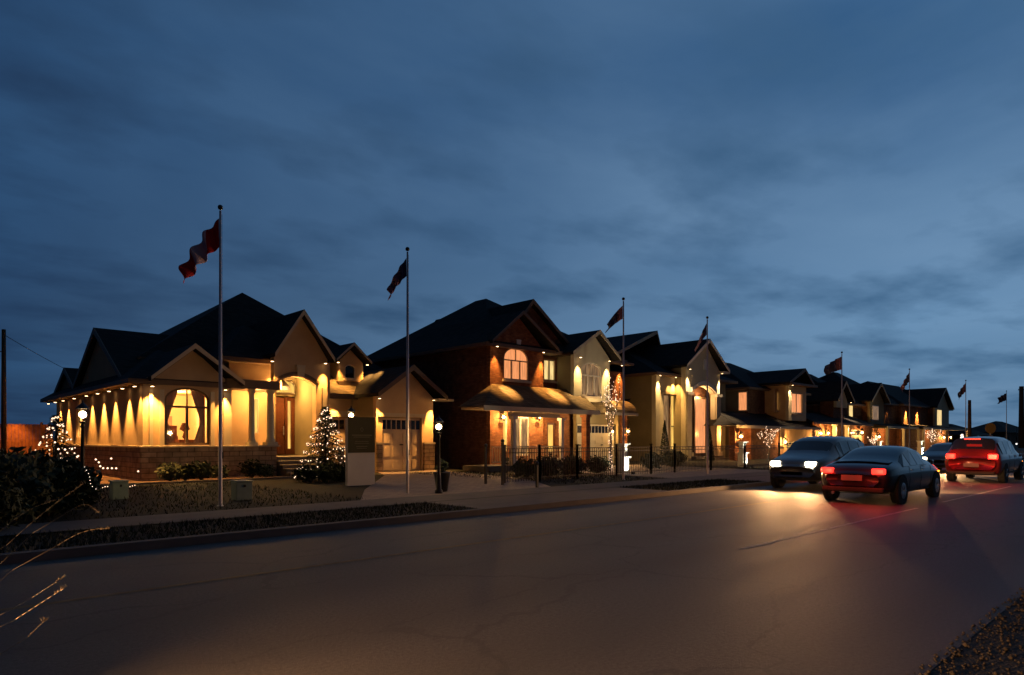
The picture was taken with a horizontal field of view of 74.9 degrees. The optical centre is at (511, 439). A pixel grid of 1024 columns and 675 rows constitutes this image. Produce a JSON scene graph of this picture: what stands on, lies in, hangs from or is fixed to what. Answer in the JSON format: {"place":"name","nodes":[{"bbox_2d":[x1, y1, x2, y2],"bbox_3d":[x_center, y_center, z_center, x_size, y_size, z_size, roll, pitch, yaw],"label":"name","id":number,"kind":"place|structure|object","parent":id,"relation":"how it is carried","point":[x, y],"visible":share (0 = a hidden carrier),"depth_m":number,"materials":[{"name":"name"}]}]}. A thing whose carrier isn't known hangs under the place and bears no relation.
{"place":"outdoors","nodes":[
{"label":"outdoors","id":0,"kind":"place"},
{"bbox_2d":[0,440,767,552],"bbox_3d":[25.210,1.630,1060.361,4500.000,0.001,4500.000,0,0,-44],"label":"ground","id":1,"kind":"structure","parent":0,"point":[276,514],"depth_m":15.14,"materials":[{"name":"green plant"}]},
{"bbox_2d":[40,293,453,480],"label":"bungalow house","id":2,"kind":"structure","parent":1,"relation":"on","point":[151,401],"depth_m":28.95,"materials":[{"name":"paint"}]},
{"bbox_2d":[165,388,208,444],"bbox_3d":[-12.206,-0.876,25.096,1.594,2.140,0.092,0,0,-44],"label":"window","id":3,"kind":"structure","parent":2,"relation":"in","point":[186,407],"depth_m":25.09,"materials":[{"name":"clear glass"}]},
{"bbox_2d":[254,398,258,432],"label":"window","id":4,"kind":"structure","parent":2,"relation":"in","point":[256,400],"depth_m":28.96,"materials":[{"name":"yellow glass"}]},
{"bbox_2d":[275,397,283,453],"bbox_3d":[-10.629,-0.631,30.620,0.435,2.622,0.130,0,0,-44],"label":"entry door","id":5,"kind":"structure","parent":2,"relation":"in","point":[279,406],"depth_m":30.61,"materials":[{"name":"brown wood"}]},
{"bbox_2d":[276,380,294,393],"bbox_3d":[-10.439,-2.430,30.788,1.022,0.656,0.092,0,0,-44],"label":"window","id":6,"kind":"structure","parent":2,"relation":"in","point":[292,386],"depth_m":30.93,"materials":[{"name":"yellow glass"}]},
{"bbox_2d":[330,418,347,462],"bbox_3d":[-7.812,0.234,32.262,2.480,2.533,0.080,0,0,-44],"label":"garage door","id":7,"kind":"structure","parent":2,"relation":"in","point":[340,422],"depth_m":31.85,"materials":[{"name":"paint"}]},
{"bbox_2d":[343,365,358,380],"bbox_3d":[-7.963,-3.287,32.921,0.840,0.806,0.222,0,0,-44],"label":"window","id":8,"kind":"structure","parent":2,"relation":"in","point":[349,369],"depth_m":32.97,"materials":[{"name":"black glass"}]},
{"bbox_2d":[382,418,419,471],"bbox_3d":[-5.256,0.244,31.653,2.184,2.512,0.110,0,0,-44],"label":"garage door","id":9,"kind":"structure","parent":2,"relation":"in","point":[393,429],"depth_m":31.57,"materials":[{"name":"paint"}]},
{"bbox_2d":[368,299,637,471],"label":"brick house","id":10,"kind":"structure","parent":1,"relation":"on","point":[526,374],"depth_m":35.88,"materials":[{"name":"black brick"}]},
{"bbox_2d":[503,417,506,450],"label":"window","id":11,"kind":"structure","parent":10,"relation":"in","point":[504,422],"depth_m":34.35,"materials":[{"name":"glass"}]},
{"bbox_2d":[502,349,531,383],"bbox_3d":[0.225,-3.878,34.788,2.051,1.813,0.222,0,0,-44],"label":"window","id":12,"kind":"structure","parent":10,"relation":"in","point":[515,361],"depth_m":34.88,"materials":[{"name":"orange glass"}]},
{"bbox_2d":[516,417,528,455],"bbox_3d":[0.438,-0.165,35.080,1.194,2.030,0.092,0,0,-44],"label":"window","id":13,"kind":"structure","parent":10,"relation":"in","point":[522,423],"depth_m":35.24,"materials":[{"name":"glass"}]},
{"bbox_2d":[543,359,557,382],"bbox_3d":[2.116,-3.840,37.558,1.216,1.315,0.222,0,0,-44],"label":"window","id":14,"kind":"structure","parent":10,"relation":"in","point":[549,365],"depth_m":37.59,"materials":[{"name":"yellow glass"}]},
{"bbox_2d":[547,423,554,453],"bbox_3d":[2.162,-0.075,37.692,0.722,1.750,0.092,0,0,-44],"label":"window","id":15,"kind":"structure","parent":10,"relation":"in","point":[550,426],"depth_m":37.75,"materials":[{"name":"yellow glass"}]},
{"bbox_2d":[577,424,580,457],"bbox_3d":[3.895,0.320,38.680,0.543,2.439,0.110,0,0,-44],"label":"garage door","id":16,"kind":"structure","parent":10,"relation":"in","point":[578,425],"depth_m":38.68,"materials":[{"name":"beige glass"}]},
{"bbox_2d":[580,363,603,398],"bbox_3d":[4.518,-3.358,38.052,2.016,2.043,0.222,0,0,-44],"label":"window","id":17,"kind":"structure","parent":10,"relation":"in","point":[590,372],"depth_m":38.16,"materials":[{"name":"grey glass"}]},
{"bbox_2d":[590,424,613,463],"bbox_3d":[5.357,0.320,40.074,2.515,2.439,0.110,0,0,-44],"label":"garage door","id":18,"kind":"structure","parent":10,"relation":"in","point":[599,434],"depth_m":39.99,"materials":[{"name":"beige glass"}]},
{"bbox_2d":[0,457,1023,564],"bbox_3d":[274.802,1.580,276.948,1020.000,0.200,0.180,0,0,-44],"label":"kerb","id":19,"kind":"structure","parent":1,"relation":"on","point":[59,553],"depth_m":11.41,"materials":[{"name":"concrete"}]},
{"bbox_2d":[607,330,737,460],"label":"portico house","id":20,"kind":"structure","parent":1,"relation":"on","point":[667,383],"depth_m":47.70,"materials":[{"name":"paint"}]},
{"bbox_2d":[663,394,669,450],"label":"window","id":21,"kind":"structure","parent":20,"relation":"in","point":[666,398],"depth_m":47.27,"materials":[{"name":"black"}]},
{"bbox_2d":[671,395,673,448],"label":"window","id":22,"kind":"structure","parent":20,"relation":"in","point":[672,426],"depth_m":47.64,"materials":[{"name":"yellow glass"}]},
{"bbox_2d":[693,396,708,455],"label":"entry door","id":23,"kind":"structure","parent":20,"relation":"in","point":[699,402],"depth_m":49.66,"materials":[{"name":"orange glass"}]},
{"bbox_2d":[802,374,873,445],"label":"narrow gable house","id":24,"kind":"structure","parent":1,"relation":"on","point":[823,405],"depth_m":64.50,"materials":[{"name":"brown brick"}]},
{"bbox_2d":[851,430,862,441],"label":"garage door","id":25,"kind":"structure","parent":24,"relation":"in","point":[854,433],"depth_m":67.65,"materials":[{"name":"beige glass"}]},
{"bbox_2d":[861,381,967,451],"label":"corner bay house","id":26,"kind":"structure","parent":1,"relation":"on","point":[930,408],"depth_m":86.21,"materials":[{"name":"brown brick"}]},
{"bbox_2d":[972,421,1017,443],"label":"dark house","id":27,"kind":"structure","parent":1,"relation":"on","point":[1000,430],"depth_m":222.08,"materials":[{"name":"brown brick"}]},
{"bbox_2d":[361,470,550,499],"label":"driveway","id":28,"kind":"structure","parent":0,"point":[392,484],"depth_m":21.81,"materials":[{"name":"grey concrete"}]},
{"bbox_2d":[405,247,409,493],"bbox_3d":[-2.904,-1.886,18.574,0.180,6.932,0.180,0,0,-44],"label":"flagpole","id":29,"kind":"object","parent":28,"relation":"on","point":[407,393],"visible":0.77,"depth_m":18.55,"materials":[{"name":"white metal"}]},
{"bbox_2d":[387,259,406,299],"bbox_3d":[-3.205,-4.452,18.579,0.546,1.180,0.131,0,0,-1],"label":"flag","id":30,"kind":"object","parent":29,"relation":"attached to","point":[399,276],"visible":1,"depth_m":18.57,"materials":[{"name":"red fabric"}]},
{"bbox_2d":[434,415,443,493],"bbox_3d":[-2.042,0.408,18.641,0.268,2.184,0.268,0,0,-21],"label":"post lamp","id":31,"kind":"object","parent":28,"relation":"on","point":[438,490],"visible":1,"depth_m":18.60,"materials":[{"name":"black metal"}]},
{"bbox_2d":[433,458,449,491],"bbox_3d":[-2.028,1.011,19.345,0.520,0.978,0.507,0,0,-44],"label":"planter stand","id":32,"kind":"object","parent":28,"relation":"on","point":[445,476],"visible":0.79,"depth_m":19.23,"materials":[{"name":"black metal"}]},
{"bbox_2d":[484,444,487,483],"bbox_3d":[-0.890,0.823,22.641,0.120,1.375,0.120,0,0,24],"label":"gate post","id":33,"kind":"object","parent":28,"relation":"on","point":[485,463],"visible":0.96,"depth_m":22.62,"materials":[{"name":"black metal"}]},
{"bbox_2d":[501,439,503,484],"bbox_3d":[-0.310,0.748,22.089,0.120,1.525,0.120,0,0,24],"label":"gate post","id":34,"kind":"object","parent":28,"relation":"on","point":[502,461],"visible":0.96,"depth_m":22.07,"materials":[{"name":"black metal"}]},
{"bbox_2d":[504,445,538,482],"bbox_3d":[0.371,0.890,23.706,1.842,1.420,0.100,0,0,-44],"label":"iron fence","id":35,"kind":"object","parent":28,"relation":"on","point":[518,452],"visible":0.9,"depth_m":23.56,"materials":[{"name":"black metal"}]},
{"bbox_2d":[535,462,538,487],"bbox_3d":[0.784,1.097,20.921,0.120,0.825,0.120,0,0,-21],"label":"gate post","id":36,"kind":"object","parent":28,"relation":"on","point":[536,474],"visible":1,"depth_m":20.89,"materials":[{"name":"black metal"}]},
{"bbox_2d":[0,459,1023,674],"bbox_3d":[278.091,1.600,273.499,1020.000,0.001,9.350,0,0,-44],"label":"road","id":37,"kind":"structure","parent":0,"point":[910,592],"depth_m":6.95,"materials":[{"name":"grey asphalt"}]},
{"bbox_2d":[0,475,958,610],"bbox_3d":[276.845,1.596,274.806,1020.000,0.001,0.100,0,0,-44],"label":"line","id":38,"kind":"object","parent":37,"relation":"on","point":[33,605],"depth_m":8.47,"materials":[{"name":"yellow paint"}]},
{"bbox_2d":[769,436,863,487],"bbox_3d":[10.559,0.756,22.719,4.680,1.752,2.090,0,0,-44],"label":"car","id":39,"kind":"object","parent":37,"relation":"on","point":[805,459],"visible":0.59,"depth_m":21.61,"materials":[{"name":"grey paint"}]},
{"bbox_2d":[742,486,1011,548],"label":"road markings","id":40,"kind":"object","parent":37,"relation":"on","point":[852,522],"visible":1,"depth_m":12.41,"materials":[{"name":"paint"}]},
{"bbox_2d":[821,446,940,503],"bbox_3d":[10.078,0.899,18.239,4.680,1.468,2.090,0,0,-44],"label":"car","id":41,"kind":"object","parent":37,"relation":"on","point":[897,473],"visible":1,"depth_m":16.95,"materials":[{"name":"black paint"}]},
{"bbox_2d":[921,443,951,469],"bbox_3d":[22.139,0.899,33.760,4.680,1.468,2.090,0,0,-44],"label":"car","id":42,"kind":"object","parent":37,"relation":"on","point":[937,453],"visible":0.27,"depth_m":32.73,"materials":[{"name":"black paint"}]},
{"bbox_2d":[945,436,1023,482],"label":"car","id":43,"kind":"object","parent":37,"relation":"on","point":[999,457],"visible":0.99,"depth_m":24.96,"materials":[{"name":"red paint"}]},
{"bbox_2d":[0,444,1023,525],"bbox_3d":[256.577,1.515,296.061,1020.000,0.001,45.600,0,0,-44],"label":"front lawn","id":44,"kind":"structure","parent":0,"point":[335,488],"depth_m":18.42,"materials":[{"name":"plant"}]},
{"bbox_2d":[0,329,6,451],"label":"utility pole","id":45,"kind":"object","parent":44,"relation":"on","point":[3,399],"visible":0.71,"depth_m":25.94,"materials":[{"name":"brown wood"}]},
{"bbox_2d":[0,472,32,529],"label":"hedge bush","id":46,"kind":"object","parent":44,"relation":"on","point":[7,497],"visible":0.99,"depth_m":11.04,"materials":[{"name":"green plant"}]},
{"bbox_2d":[0,422,52,462],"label":"cedar fence","id":47,"kind":"object","parent":44,"relation":"on","point":[12,435],"visible":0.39,"depth_m":32.69,"materials":[{"name":"brown wood"}]},
{"bbox_2d":[0,445,68,522],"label":"hedge bush","id":48,"kind":"object","parent":44,"relation":"on","point":[20,469],"visible":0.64,"depth_m":12.17,"materials":[{"name":"green plant"}]},
{"bbox_2d":[6,449,101,517],"bbox_3d":[-9.183,0.867,13.260,1.856,1.390,1.928,0,0,33],"label":"hedge bush","id":49,"kind":"object","parent":44,"relation":"on","point":[76,473],"visible":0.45,"depth_m":13.18,"materials":[{"name":"green plant"}]},
{"bbox_2d":[35,414,78,463],"bbox_3d":[-13.960,0.403,20.540,1.793,2.366,1.810,0,0,-44],"label":"fir tree","id":50,"kind":"object","parent":44,"relation":"on","point":[57,422],"visible":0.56,"depth_m":20.48,"materials":[{"name":"green plant"}]},
{"bbox_2d":[75,400,89,505],"bbox_3d":[-9.797,0.305,15.253,0.268,2.410,0.268,0,0,-21],"label":"post lamp","id":51,"kind":"object","parent":44,"relation":"on","point":[82,414],"visible":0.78,"depth_m":15.22,"materials":[{"name":"black metal"}]},
{"bbox_2d":[79,485,103,506],"bbox_3d":[-9.793,1.190,15.104,1.015,0.731,0.977,0,0,-14],"label":"hedge bush","id":52,"kind":"object","parent":44,"relation":"on","point":[94,494],"visible":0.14,"depth_m":15.19,"materials":[{"name":"green plant"}]},
{"bbox_2d":[108,480,128,499],"bbox_3d":[-9.992,1.272,16.995,0.390,0.475,0.400,0,0,-44],"label":"utility box","id":53,"kind":"object","parent":44,"relation":"on","point":[118,489],"visible":0.94,"depth_m":16.87,"materials":[{"name":"green metal"}]},
{"bbox_2d":[97,475,285,483],"bbox_3d":[-15.711,1.545,29.926,7.838,0.110,15.000,0,0,-44],"label":"mulch bed","id":54,"kind":"object","parent":44,"relation":"on","point":[105,479],"visible":0.12,"depth_m":24.92,"materials":[{"name":"soil"}]},
{"bbox_2d":[154,462,185,480],"bbox_3d":[-12.134,1.147,23.809,0.938,0.730,0.920,0,0,24],"label":"shrub","id":55,"kind":"object","parent":54,"relation":"on","point":[169,472],"visible":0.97,"depth_m":23.65,"materials":[{"name":"green plant"}]},
{"bbox_2d":[177,464,196,480],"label":"shrub","id":56,"kind":"object","parent":54,"relation":"on","point":[187,467],"visible":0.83,"depth_m":24.10,"materials":[{"name":"green plant"}]},
{"bbox_2d":[188,460,214,479],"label":"shrub","id":57,"kind":"object","parent":54,"relation":"on","point":[204,470],"visible":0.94,"depth_m":24.37,"materials":[{"name":"green plant"}]},
{"bbox_2d":[211,464,229,478],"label":"shrub","id":58,"kind":"object","parent":54,"relation":"on","point":[224,472],"visible":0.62,"depth_m":24.79,"materials":[{"name":"green plant"}]},
{"bbox_2d":[235,458,263,477],"bbox_3d":[-10.059,1.112,25.755,1.032,0.803,1.012,0,0,3],"label":"shrub","id":59,"kind":"object","parent":54,"relation":"on","point":[250,468],"visible":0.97,"depth_m":25.62,"materials":[{"name":"green plant"}]},
{"bbox_2d":[256,464,276,476],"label":"shrub","id":60,"kind":"object","parent":54,"relation":"on","point":[266,471],"visible":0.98,"depth_m":25.85,"materials":[{"name":"green plant"}]},
{"bbox_2d":[100,476,312,485],"bbox_3d":[-10.496,1.525,24.384,7.938,0.150,0.220,0,0,-44],"label":"bed edging","id":61,"kind":"object","parent":44,"relation":"on","point":[189,481],"visible":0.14,"depth_m":23.68,"materials":[{"name":"concrete"}]},
{"bbox_2d":[218,205,223,505],"bbox_3d":[-6.657,-1.889,15.257,0.180,6.938,0.180,0,0,-44],"label":"flagpole","id":62,"kind":"object","parent":44,"relation":"on","point":[220,431],"visible":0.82,"depth_m":15.23,"materials":[{"name":"metal"}]},
{"bbox_2d":[178,219,218,283],"bbox_3d":[-7.125,-4.298,15.261,0.877,1.501,0.246,0,0,0],"label":"flag","id":63,"kind":"object","parent":62,"relation":"attached to","point":[208,244],"visible":1,"depth_m":15.26,"materials":[{"name":"red fabric"}]},
{"bbox_2d":[230,480,252,500],"bbox_3d":[-6.773,1.265,16.749,0.432,0.490,0.442,0,0,-44],"label":"utility box","id":64,"kind":"object","parent":44,"relation":"on","point":[241,490],"visible":1,"depth_m":16.61,"materials":[{"name":"green metal"}]},
{"bbox_2d":[292,463,315,481],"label":"hedge bush","id":65,"kind":"object","parent":44,"relation":"on","point":[303,473],"visible":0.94,"depth_m":23.61,"materials":[{"name":"green plant"}]},
{"bbox_2d":[294,406,344,479],"bbox_3d":[-6.920,0.195,24.687,2.331,2.832,2.246,0,0,-44],"label":"fir tree","id":66,"kind":"object","parent":44,"relation":"on","point":[325,453],"visible":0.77,"depth_m":24.57,"materials":[{"name":"green plant"}]},
{"bbox_2d":[310,461,341,482],"bbox_3d":[-6.531,1.147,23.453,1.096,0.820,1.139,0,0,16],"label":"hedge bush","id":67,"kind":"object","parent":44,"relation":"on","point":[324,474],"visible":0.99,"depth_m":23.26,"materials":[{"name":"green plant"}]},
{"bbox_2d":[334,462,344,481],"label":"hedge bush","id":68,"kind":"object","parent":44,"relation":"on","point":[340,477],"visible":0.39,"depth_m":23.68,"materials":[{"name":"green plant"}]},
{"bbox_2d":[345,417,374,485],"bbox_3d":[-5.007,0.404,22.103,1.034,2.292,0.177,0,0,-44],"label":"sign board","id":69,"kind":"object","parent":44,"relation":"on","point":[359,451],"visible":0.91,"depth_m":22.01,"materials":[{"name":"white paint"}]},
{"bbox_2d":[509,457,533,478],"bbox_3d":[0.520,1.099,25.812,1.225,0.917,1.273,0,0,37],"label":"hedge bush","id":70,"kind":"object","parent":44,"relation":"on","point":[512,467],"visible":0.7,"depth_m":25.53,"materials":[{"name":"green plant"}]},
{"bbox_2d":[533,453,562,477],"bbox_3d":[1.439,1.051,26.496,1.354,1.014,1.407,0,0,-21],"label":"hedge bush","id":71,"kind":"object","parent":44,"relation":"on","point":[547,466],"visible":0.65,"depth_m":26.22,"materials":[{"name":"green plant"}]},
{"bbox_2d":[538,444,576,480],"bbox_3d":[1.754,0.890,25.025,2.180,1.420,0.100,0,0,-44],"label":"iron fence","id":72,"kind":"object","parent":44,"relation":"on","point":[549,452],"visible":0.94,"depth_m":24.75,"materials":[{"name":"black metal"}]},
{"bbox_2d":[559,454,588,475],"bbox_3d":[2.539,1.075,27.856,1.340,0.965,1.290,0,0,6],"label":"hedge bush","id":73,"kind":"object","parent":44,"relation":"on","point":[567,466],"visible":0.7,"depth_m":27.61,"materials":[{"name":"green plant"}]},
{"bbox_2d":[575,444,615,478],"bbox_3d":[3.399,0.890,26.593,2.566,1.420,0.100,0,0,-44],"label":"iron fence","id":74,"kind":"object","parent":44,"relation":"on","point":[598,473],"visible":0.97,"depth_m":26.54,"materials":[{"name":"black metal"}]},
{"bbox_2d":[584,455,611,473],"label":"hedge bush","id":75,"kind":"object","parent":44,"relation":"on","point":[590,465],"visible":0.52,"depth_m":29.07,"materials":[{"name":"green plant"}]},
{"bbox_2d":[622,297,624,479],"bbox_3d":[4.188,-1.884,25.129,0.180,6.928,0.180,0,0,-44],"label":"flagpole","id":76,"kind":"object","parent":44,"relation":"on","point":[623,453],"visible":0.82,"depth_m":25.10,"materials":[{"name":"black metal"}]},
{"bbox_2d":[605,306,622,332],"bbox_3d":[3.836,-4.522,25.133,0.649,1.031,0.146,0,0,0],"label":"flag","id":77,"kind":"object","parent":76,"relation":"attached to","point":[617,316],"visible":1,"depth_m":25.13,"materials":[{"name":"red fabric"}]},
{"bbox_2d":[639,452,663,468],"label":"hedge bush","id":78,"kind":"object","parent":44,"relation":"on","point":[656,460],"visible":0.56,"depth_m":33.34,"materials":[{"name":"green plant"}]},
{"bbox_2d":[660,420,668,461],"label":"cone shrub","id":79,"kind":"object","parent":44,"relation":"on","point":[664,437],"visible":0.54,"depth_m":43.94,"materials":[{"name":"green plant"}]},
{"bbox_2d":[662,448,687,466],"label":"hedge bush","id":80,"kind":"object","parent":44,"relation":"on","point":[668,457],"visible":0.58,"depth_m":36.69,"materials":[{"name":"green plant"}]},
{"bbox_2d":[743,443,778,468],"bbox_3d":[13.634,0.890,36.353,4.121,1.420,0.100,0,0,-44],"label":"iron fence","id":81,"kind":"object","parent":44,"relation":"on","point":[750,448],"visible":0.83,"depth_m":35.49,"materials":[{"name":"black metal"}]},
{"bbox_2d":[704,362,821,460],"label":"bay house","id":82,"kind":"structure","parent":44,"relation":"on","point":[756,402],"depth_m":55.59,"materials":[{"name":"brown brick"}]},
{"bbox_2d":[738,391,747,410],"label":"window","id":83,"kind":"structure","parent":82,"relation":"in","point":[742,395],"depth_m":54.81,"materials":[{"name":"orange glass"}]},
{"bbox_2d":[791,393,803,414],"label":"window","id":84,"kind":"structure","parent":82,"relation":"in","point":[796,397],"depth_m":56.66,"materials":[{"name":"orange glass"}]},
{"bbox_2d":[757,426,780,460],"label":"wrapped tree","id":85,"kind":"object","parent":44,"relation":"on","point":[769,438],"visible":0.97,"depth_m":47.92,"materials":[{"name":"brown plant"}]},
{"bbox_2d":[841,351,842,436],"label":"flagpole","id":86,"kind":"object","parent":44,"relation":"on","point":[841,400],"visible":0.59,"depth_m":40.67,"materials":[{"name":"black metal"}]},
{"bbox_2d":[824,357,840,374],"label":"flag","id":87,"kind":"object","parent":86,"relation":"attached to","point":[833,366],"visible":1,"depth_m":40.68,"materials":[{"name":"red fabric"}]},
{"bbox_2d":[820,372,920,447],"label":"gabled brick house","id":88,"kind":"structure","parent":44,"relation":"on","point":[879,410],"depth_m":73.85,"materials":[{"name":"brown brick"}]},
{"bbox_2d":[872,405,878,419],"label":"window","id":89,"kind":"structure","parent":88,"relation":"in","point":[875,409],"depth_m":72.13,"materials":[{"name":"glass"}]},
{"bbox_2d":[967,400,971,436],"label":"utility pole","id":90,"kind":"object","parent":44,"relation":"on","point":[969,432],"visible":0.66,"depth_m":74.86,"materials":[{"name":"brown wood"}]},
{"bbox_2d":[949,424,992,442],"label":"dark house","id":91,"kind":"structure","parent":44,"relation":"on","point":[957,435],"depth_m":160.94,"materials":[{"name":"brown brick"}]},
{"bbox_2d":[1018,386,1023,447],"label":"utility pole","id":92,"kind":"object","parent":44,"relation":"on","point":[1021,421],"visible":0.95,"depth_m":119.70,"materials":[{"name":"brown wood"}]},
{"bbox_2d":[0,453,1023,535],"bbox_3d":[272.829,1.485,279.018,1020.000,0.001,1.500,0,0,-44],"label":"pavement","id":93,"kind":"structure","parent":0,"point":[108,522],"depth_m":14.60,"materials":[{"name":"concrete"}]},
{"bbox_2d":[985,423,995,436],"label":"road sign","id":94,"kind":"object","parent":93,"relation":"on","point":[990,428],"visible":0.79,"depth_m":57.94,"materials":[{"name":"metal"}]},
{"bbox_2d":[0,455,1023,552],"bbox_3d":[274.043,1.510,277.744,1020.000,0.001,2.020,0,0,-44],"label":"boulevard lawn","id":95,"kind":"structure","parent":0,"point":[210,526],"depth_m":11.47,"materials":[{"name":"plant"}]},
{"bbox_2d":[0,0,1023,439],"label":"sky","id":96,"kind":"structure","parent":0,"point":[814,181],"materials":[{"name":"blue"}]},
{"bbox_2d":[427,487,665,508],"bbox_3d":[1.312,1.548,17.680,7.300,0.105,2.020,0,0,-44],"label":"driveway apron","id":97,"kind":"object","parent":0,"point":[477,503],"visible":0.57,"depth_m":17.24,"materials":[{"name":"concrete"}]},
{"bbox_2d":[618,443,635,473],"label":"garden pillar","id":98,"kind":"structure","parent":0,"point":[626,461],"depth_m":29.27,"materials":[{"name":"white stone"}]},
{"bbox_2d":[558,464,768,477],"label":"driveway","id":99,"kind":"structure","parent":0,"point":[684,473],"depth_m":30.37,"materials":[{"name":"grey concrete"}]},
{"bbox_2d":[601,377,620,470],"bbox_3d":[4.737,-0.710,32.117,0.719,4.624,0.904,0,0,-15],"label":"wrapped tree","id":100,"kind":"object","parent":99,"relation":"on","point":[611,424],"visible":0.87,"depth_m":32.11,"materials":[{"name":"brown plant"}]},
{"bbox_2d":[615,444,650,475],"bbox_3d":[5.173,0.890,28.285,2.536,1.420,0.100,0,0,-44],"label":"iron fence","id":101,"kind":"object","parent":99,"relation":"on","point":[617,460],"visible":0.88,"depth_m":28.14,"materials":[{"name":"black metal"}]},
{"bbox_2d":[649,444,674,473],"bbox_3d":[6.729,0.890,29.768,1.965,1.420,0.100,0,0,-44],"label":"iron fence","id":102,"kind":"object","parent":99,"relation":"on","point":[651,461],"visible":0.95,"depth_m":29.58,"materials":[{"name":"black metal"}]},
{"bbox_2d":[673,443,710,471],"bbox_3d":[8.557,0.890,31.512,3.287,1.420,0.100,0,0,-44],"label":"iron fence","id":103,"kind":"object","parent":99,"relation":"on","point":[675,458],"visible":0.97,"depth_m":31.20,"materials":[{"name":"black metal"}]},
{"bbox_2d":[706,316,708,473],"bbox_3d":[8.461,-1.883,28.962,0.180,6.925,0.180,0,0,-44],"label":"flagpole","id":104,"kind":"object","parent":99,"relation":"on","point":[707,446],"visible":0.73,"depth_m":28.93,"materials":[{"name":"black metal"}]},
{"bbox_2d":[710,443,744,469],"bbox_3d":[10.945,0.890,33.788,3.512,1.420,0.100,0,0,-44],"label":"iron fence","id":105,"kind":"object","parent":99,"relation":"on","point":[742,448],"visible":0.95,"depth_m":33.56,"materials":[{"name":"black metal"}]},
{"bbox_2d":[718,475,769,481],"bbox_3d":[11.335,1.548,27.238,8.000,0.105,2.020,0,0,-44],"label":"driveway apron","id":106,"kind":"object","parent":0,"point":[764,478],"visible":0.21,"depth_m":25.64,"materials":[{"name":"concrete"}]},
{"bbox_2d":[736,441,752,466],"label":"garden pillar","id":107,"kind":"structure","parent":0,"point":[739,455],"depth_m":36.76,"materials":[{"name":"white metal"}]},
{"bbox_2d":[931,597,1023,674],"bbox_3d":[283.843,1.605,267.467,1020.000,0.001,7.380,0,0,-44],"label":"gravel shoulder","id":108,"kind":"object","parent":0,"point":[989,666],"depth_m":5.04},
{"bbox_2d":[906,587,1023,674],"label":"gravel","id":109,"kind":"structure","parent":108,"relation":"on","point":[959,654],"depth_m":5.11,"materials":[{"name":"gravel"}]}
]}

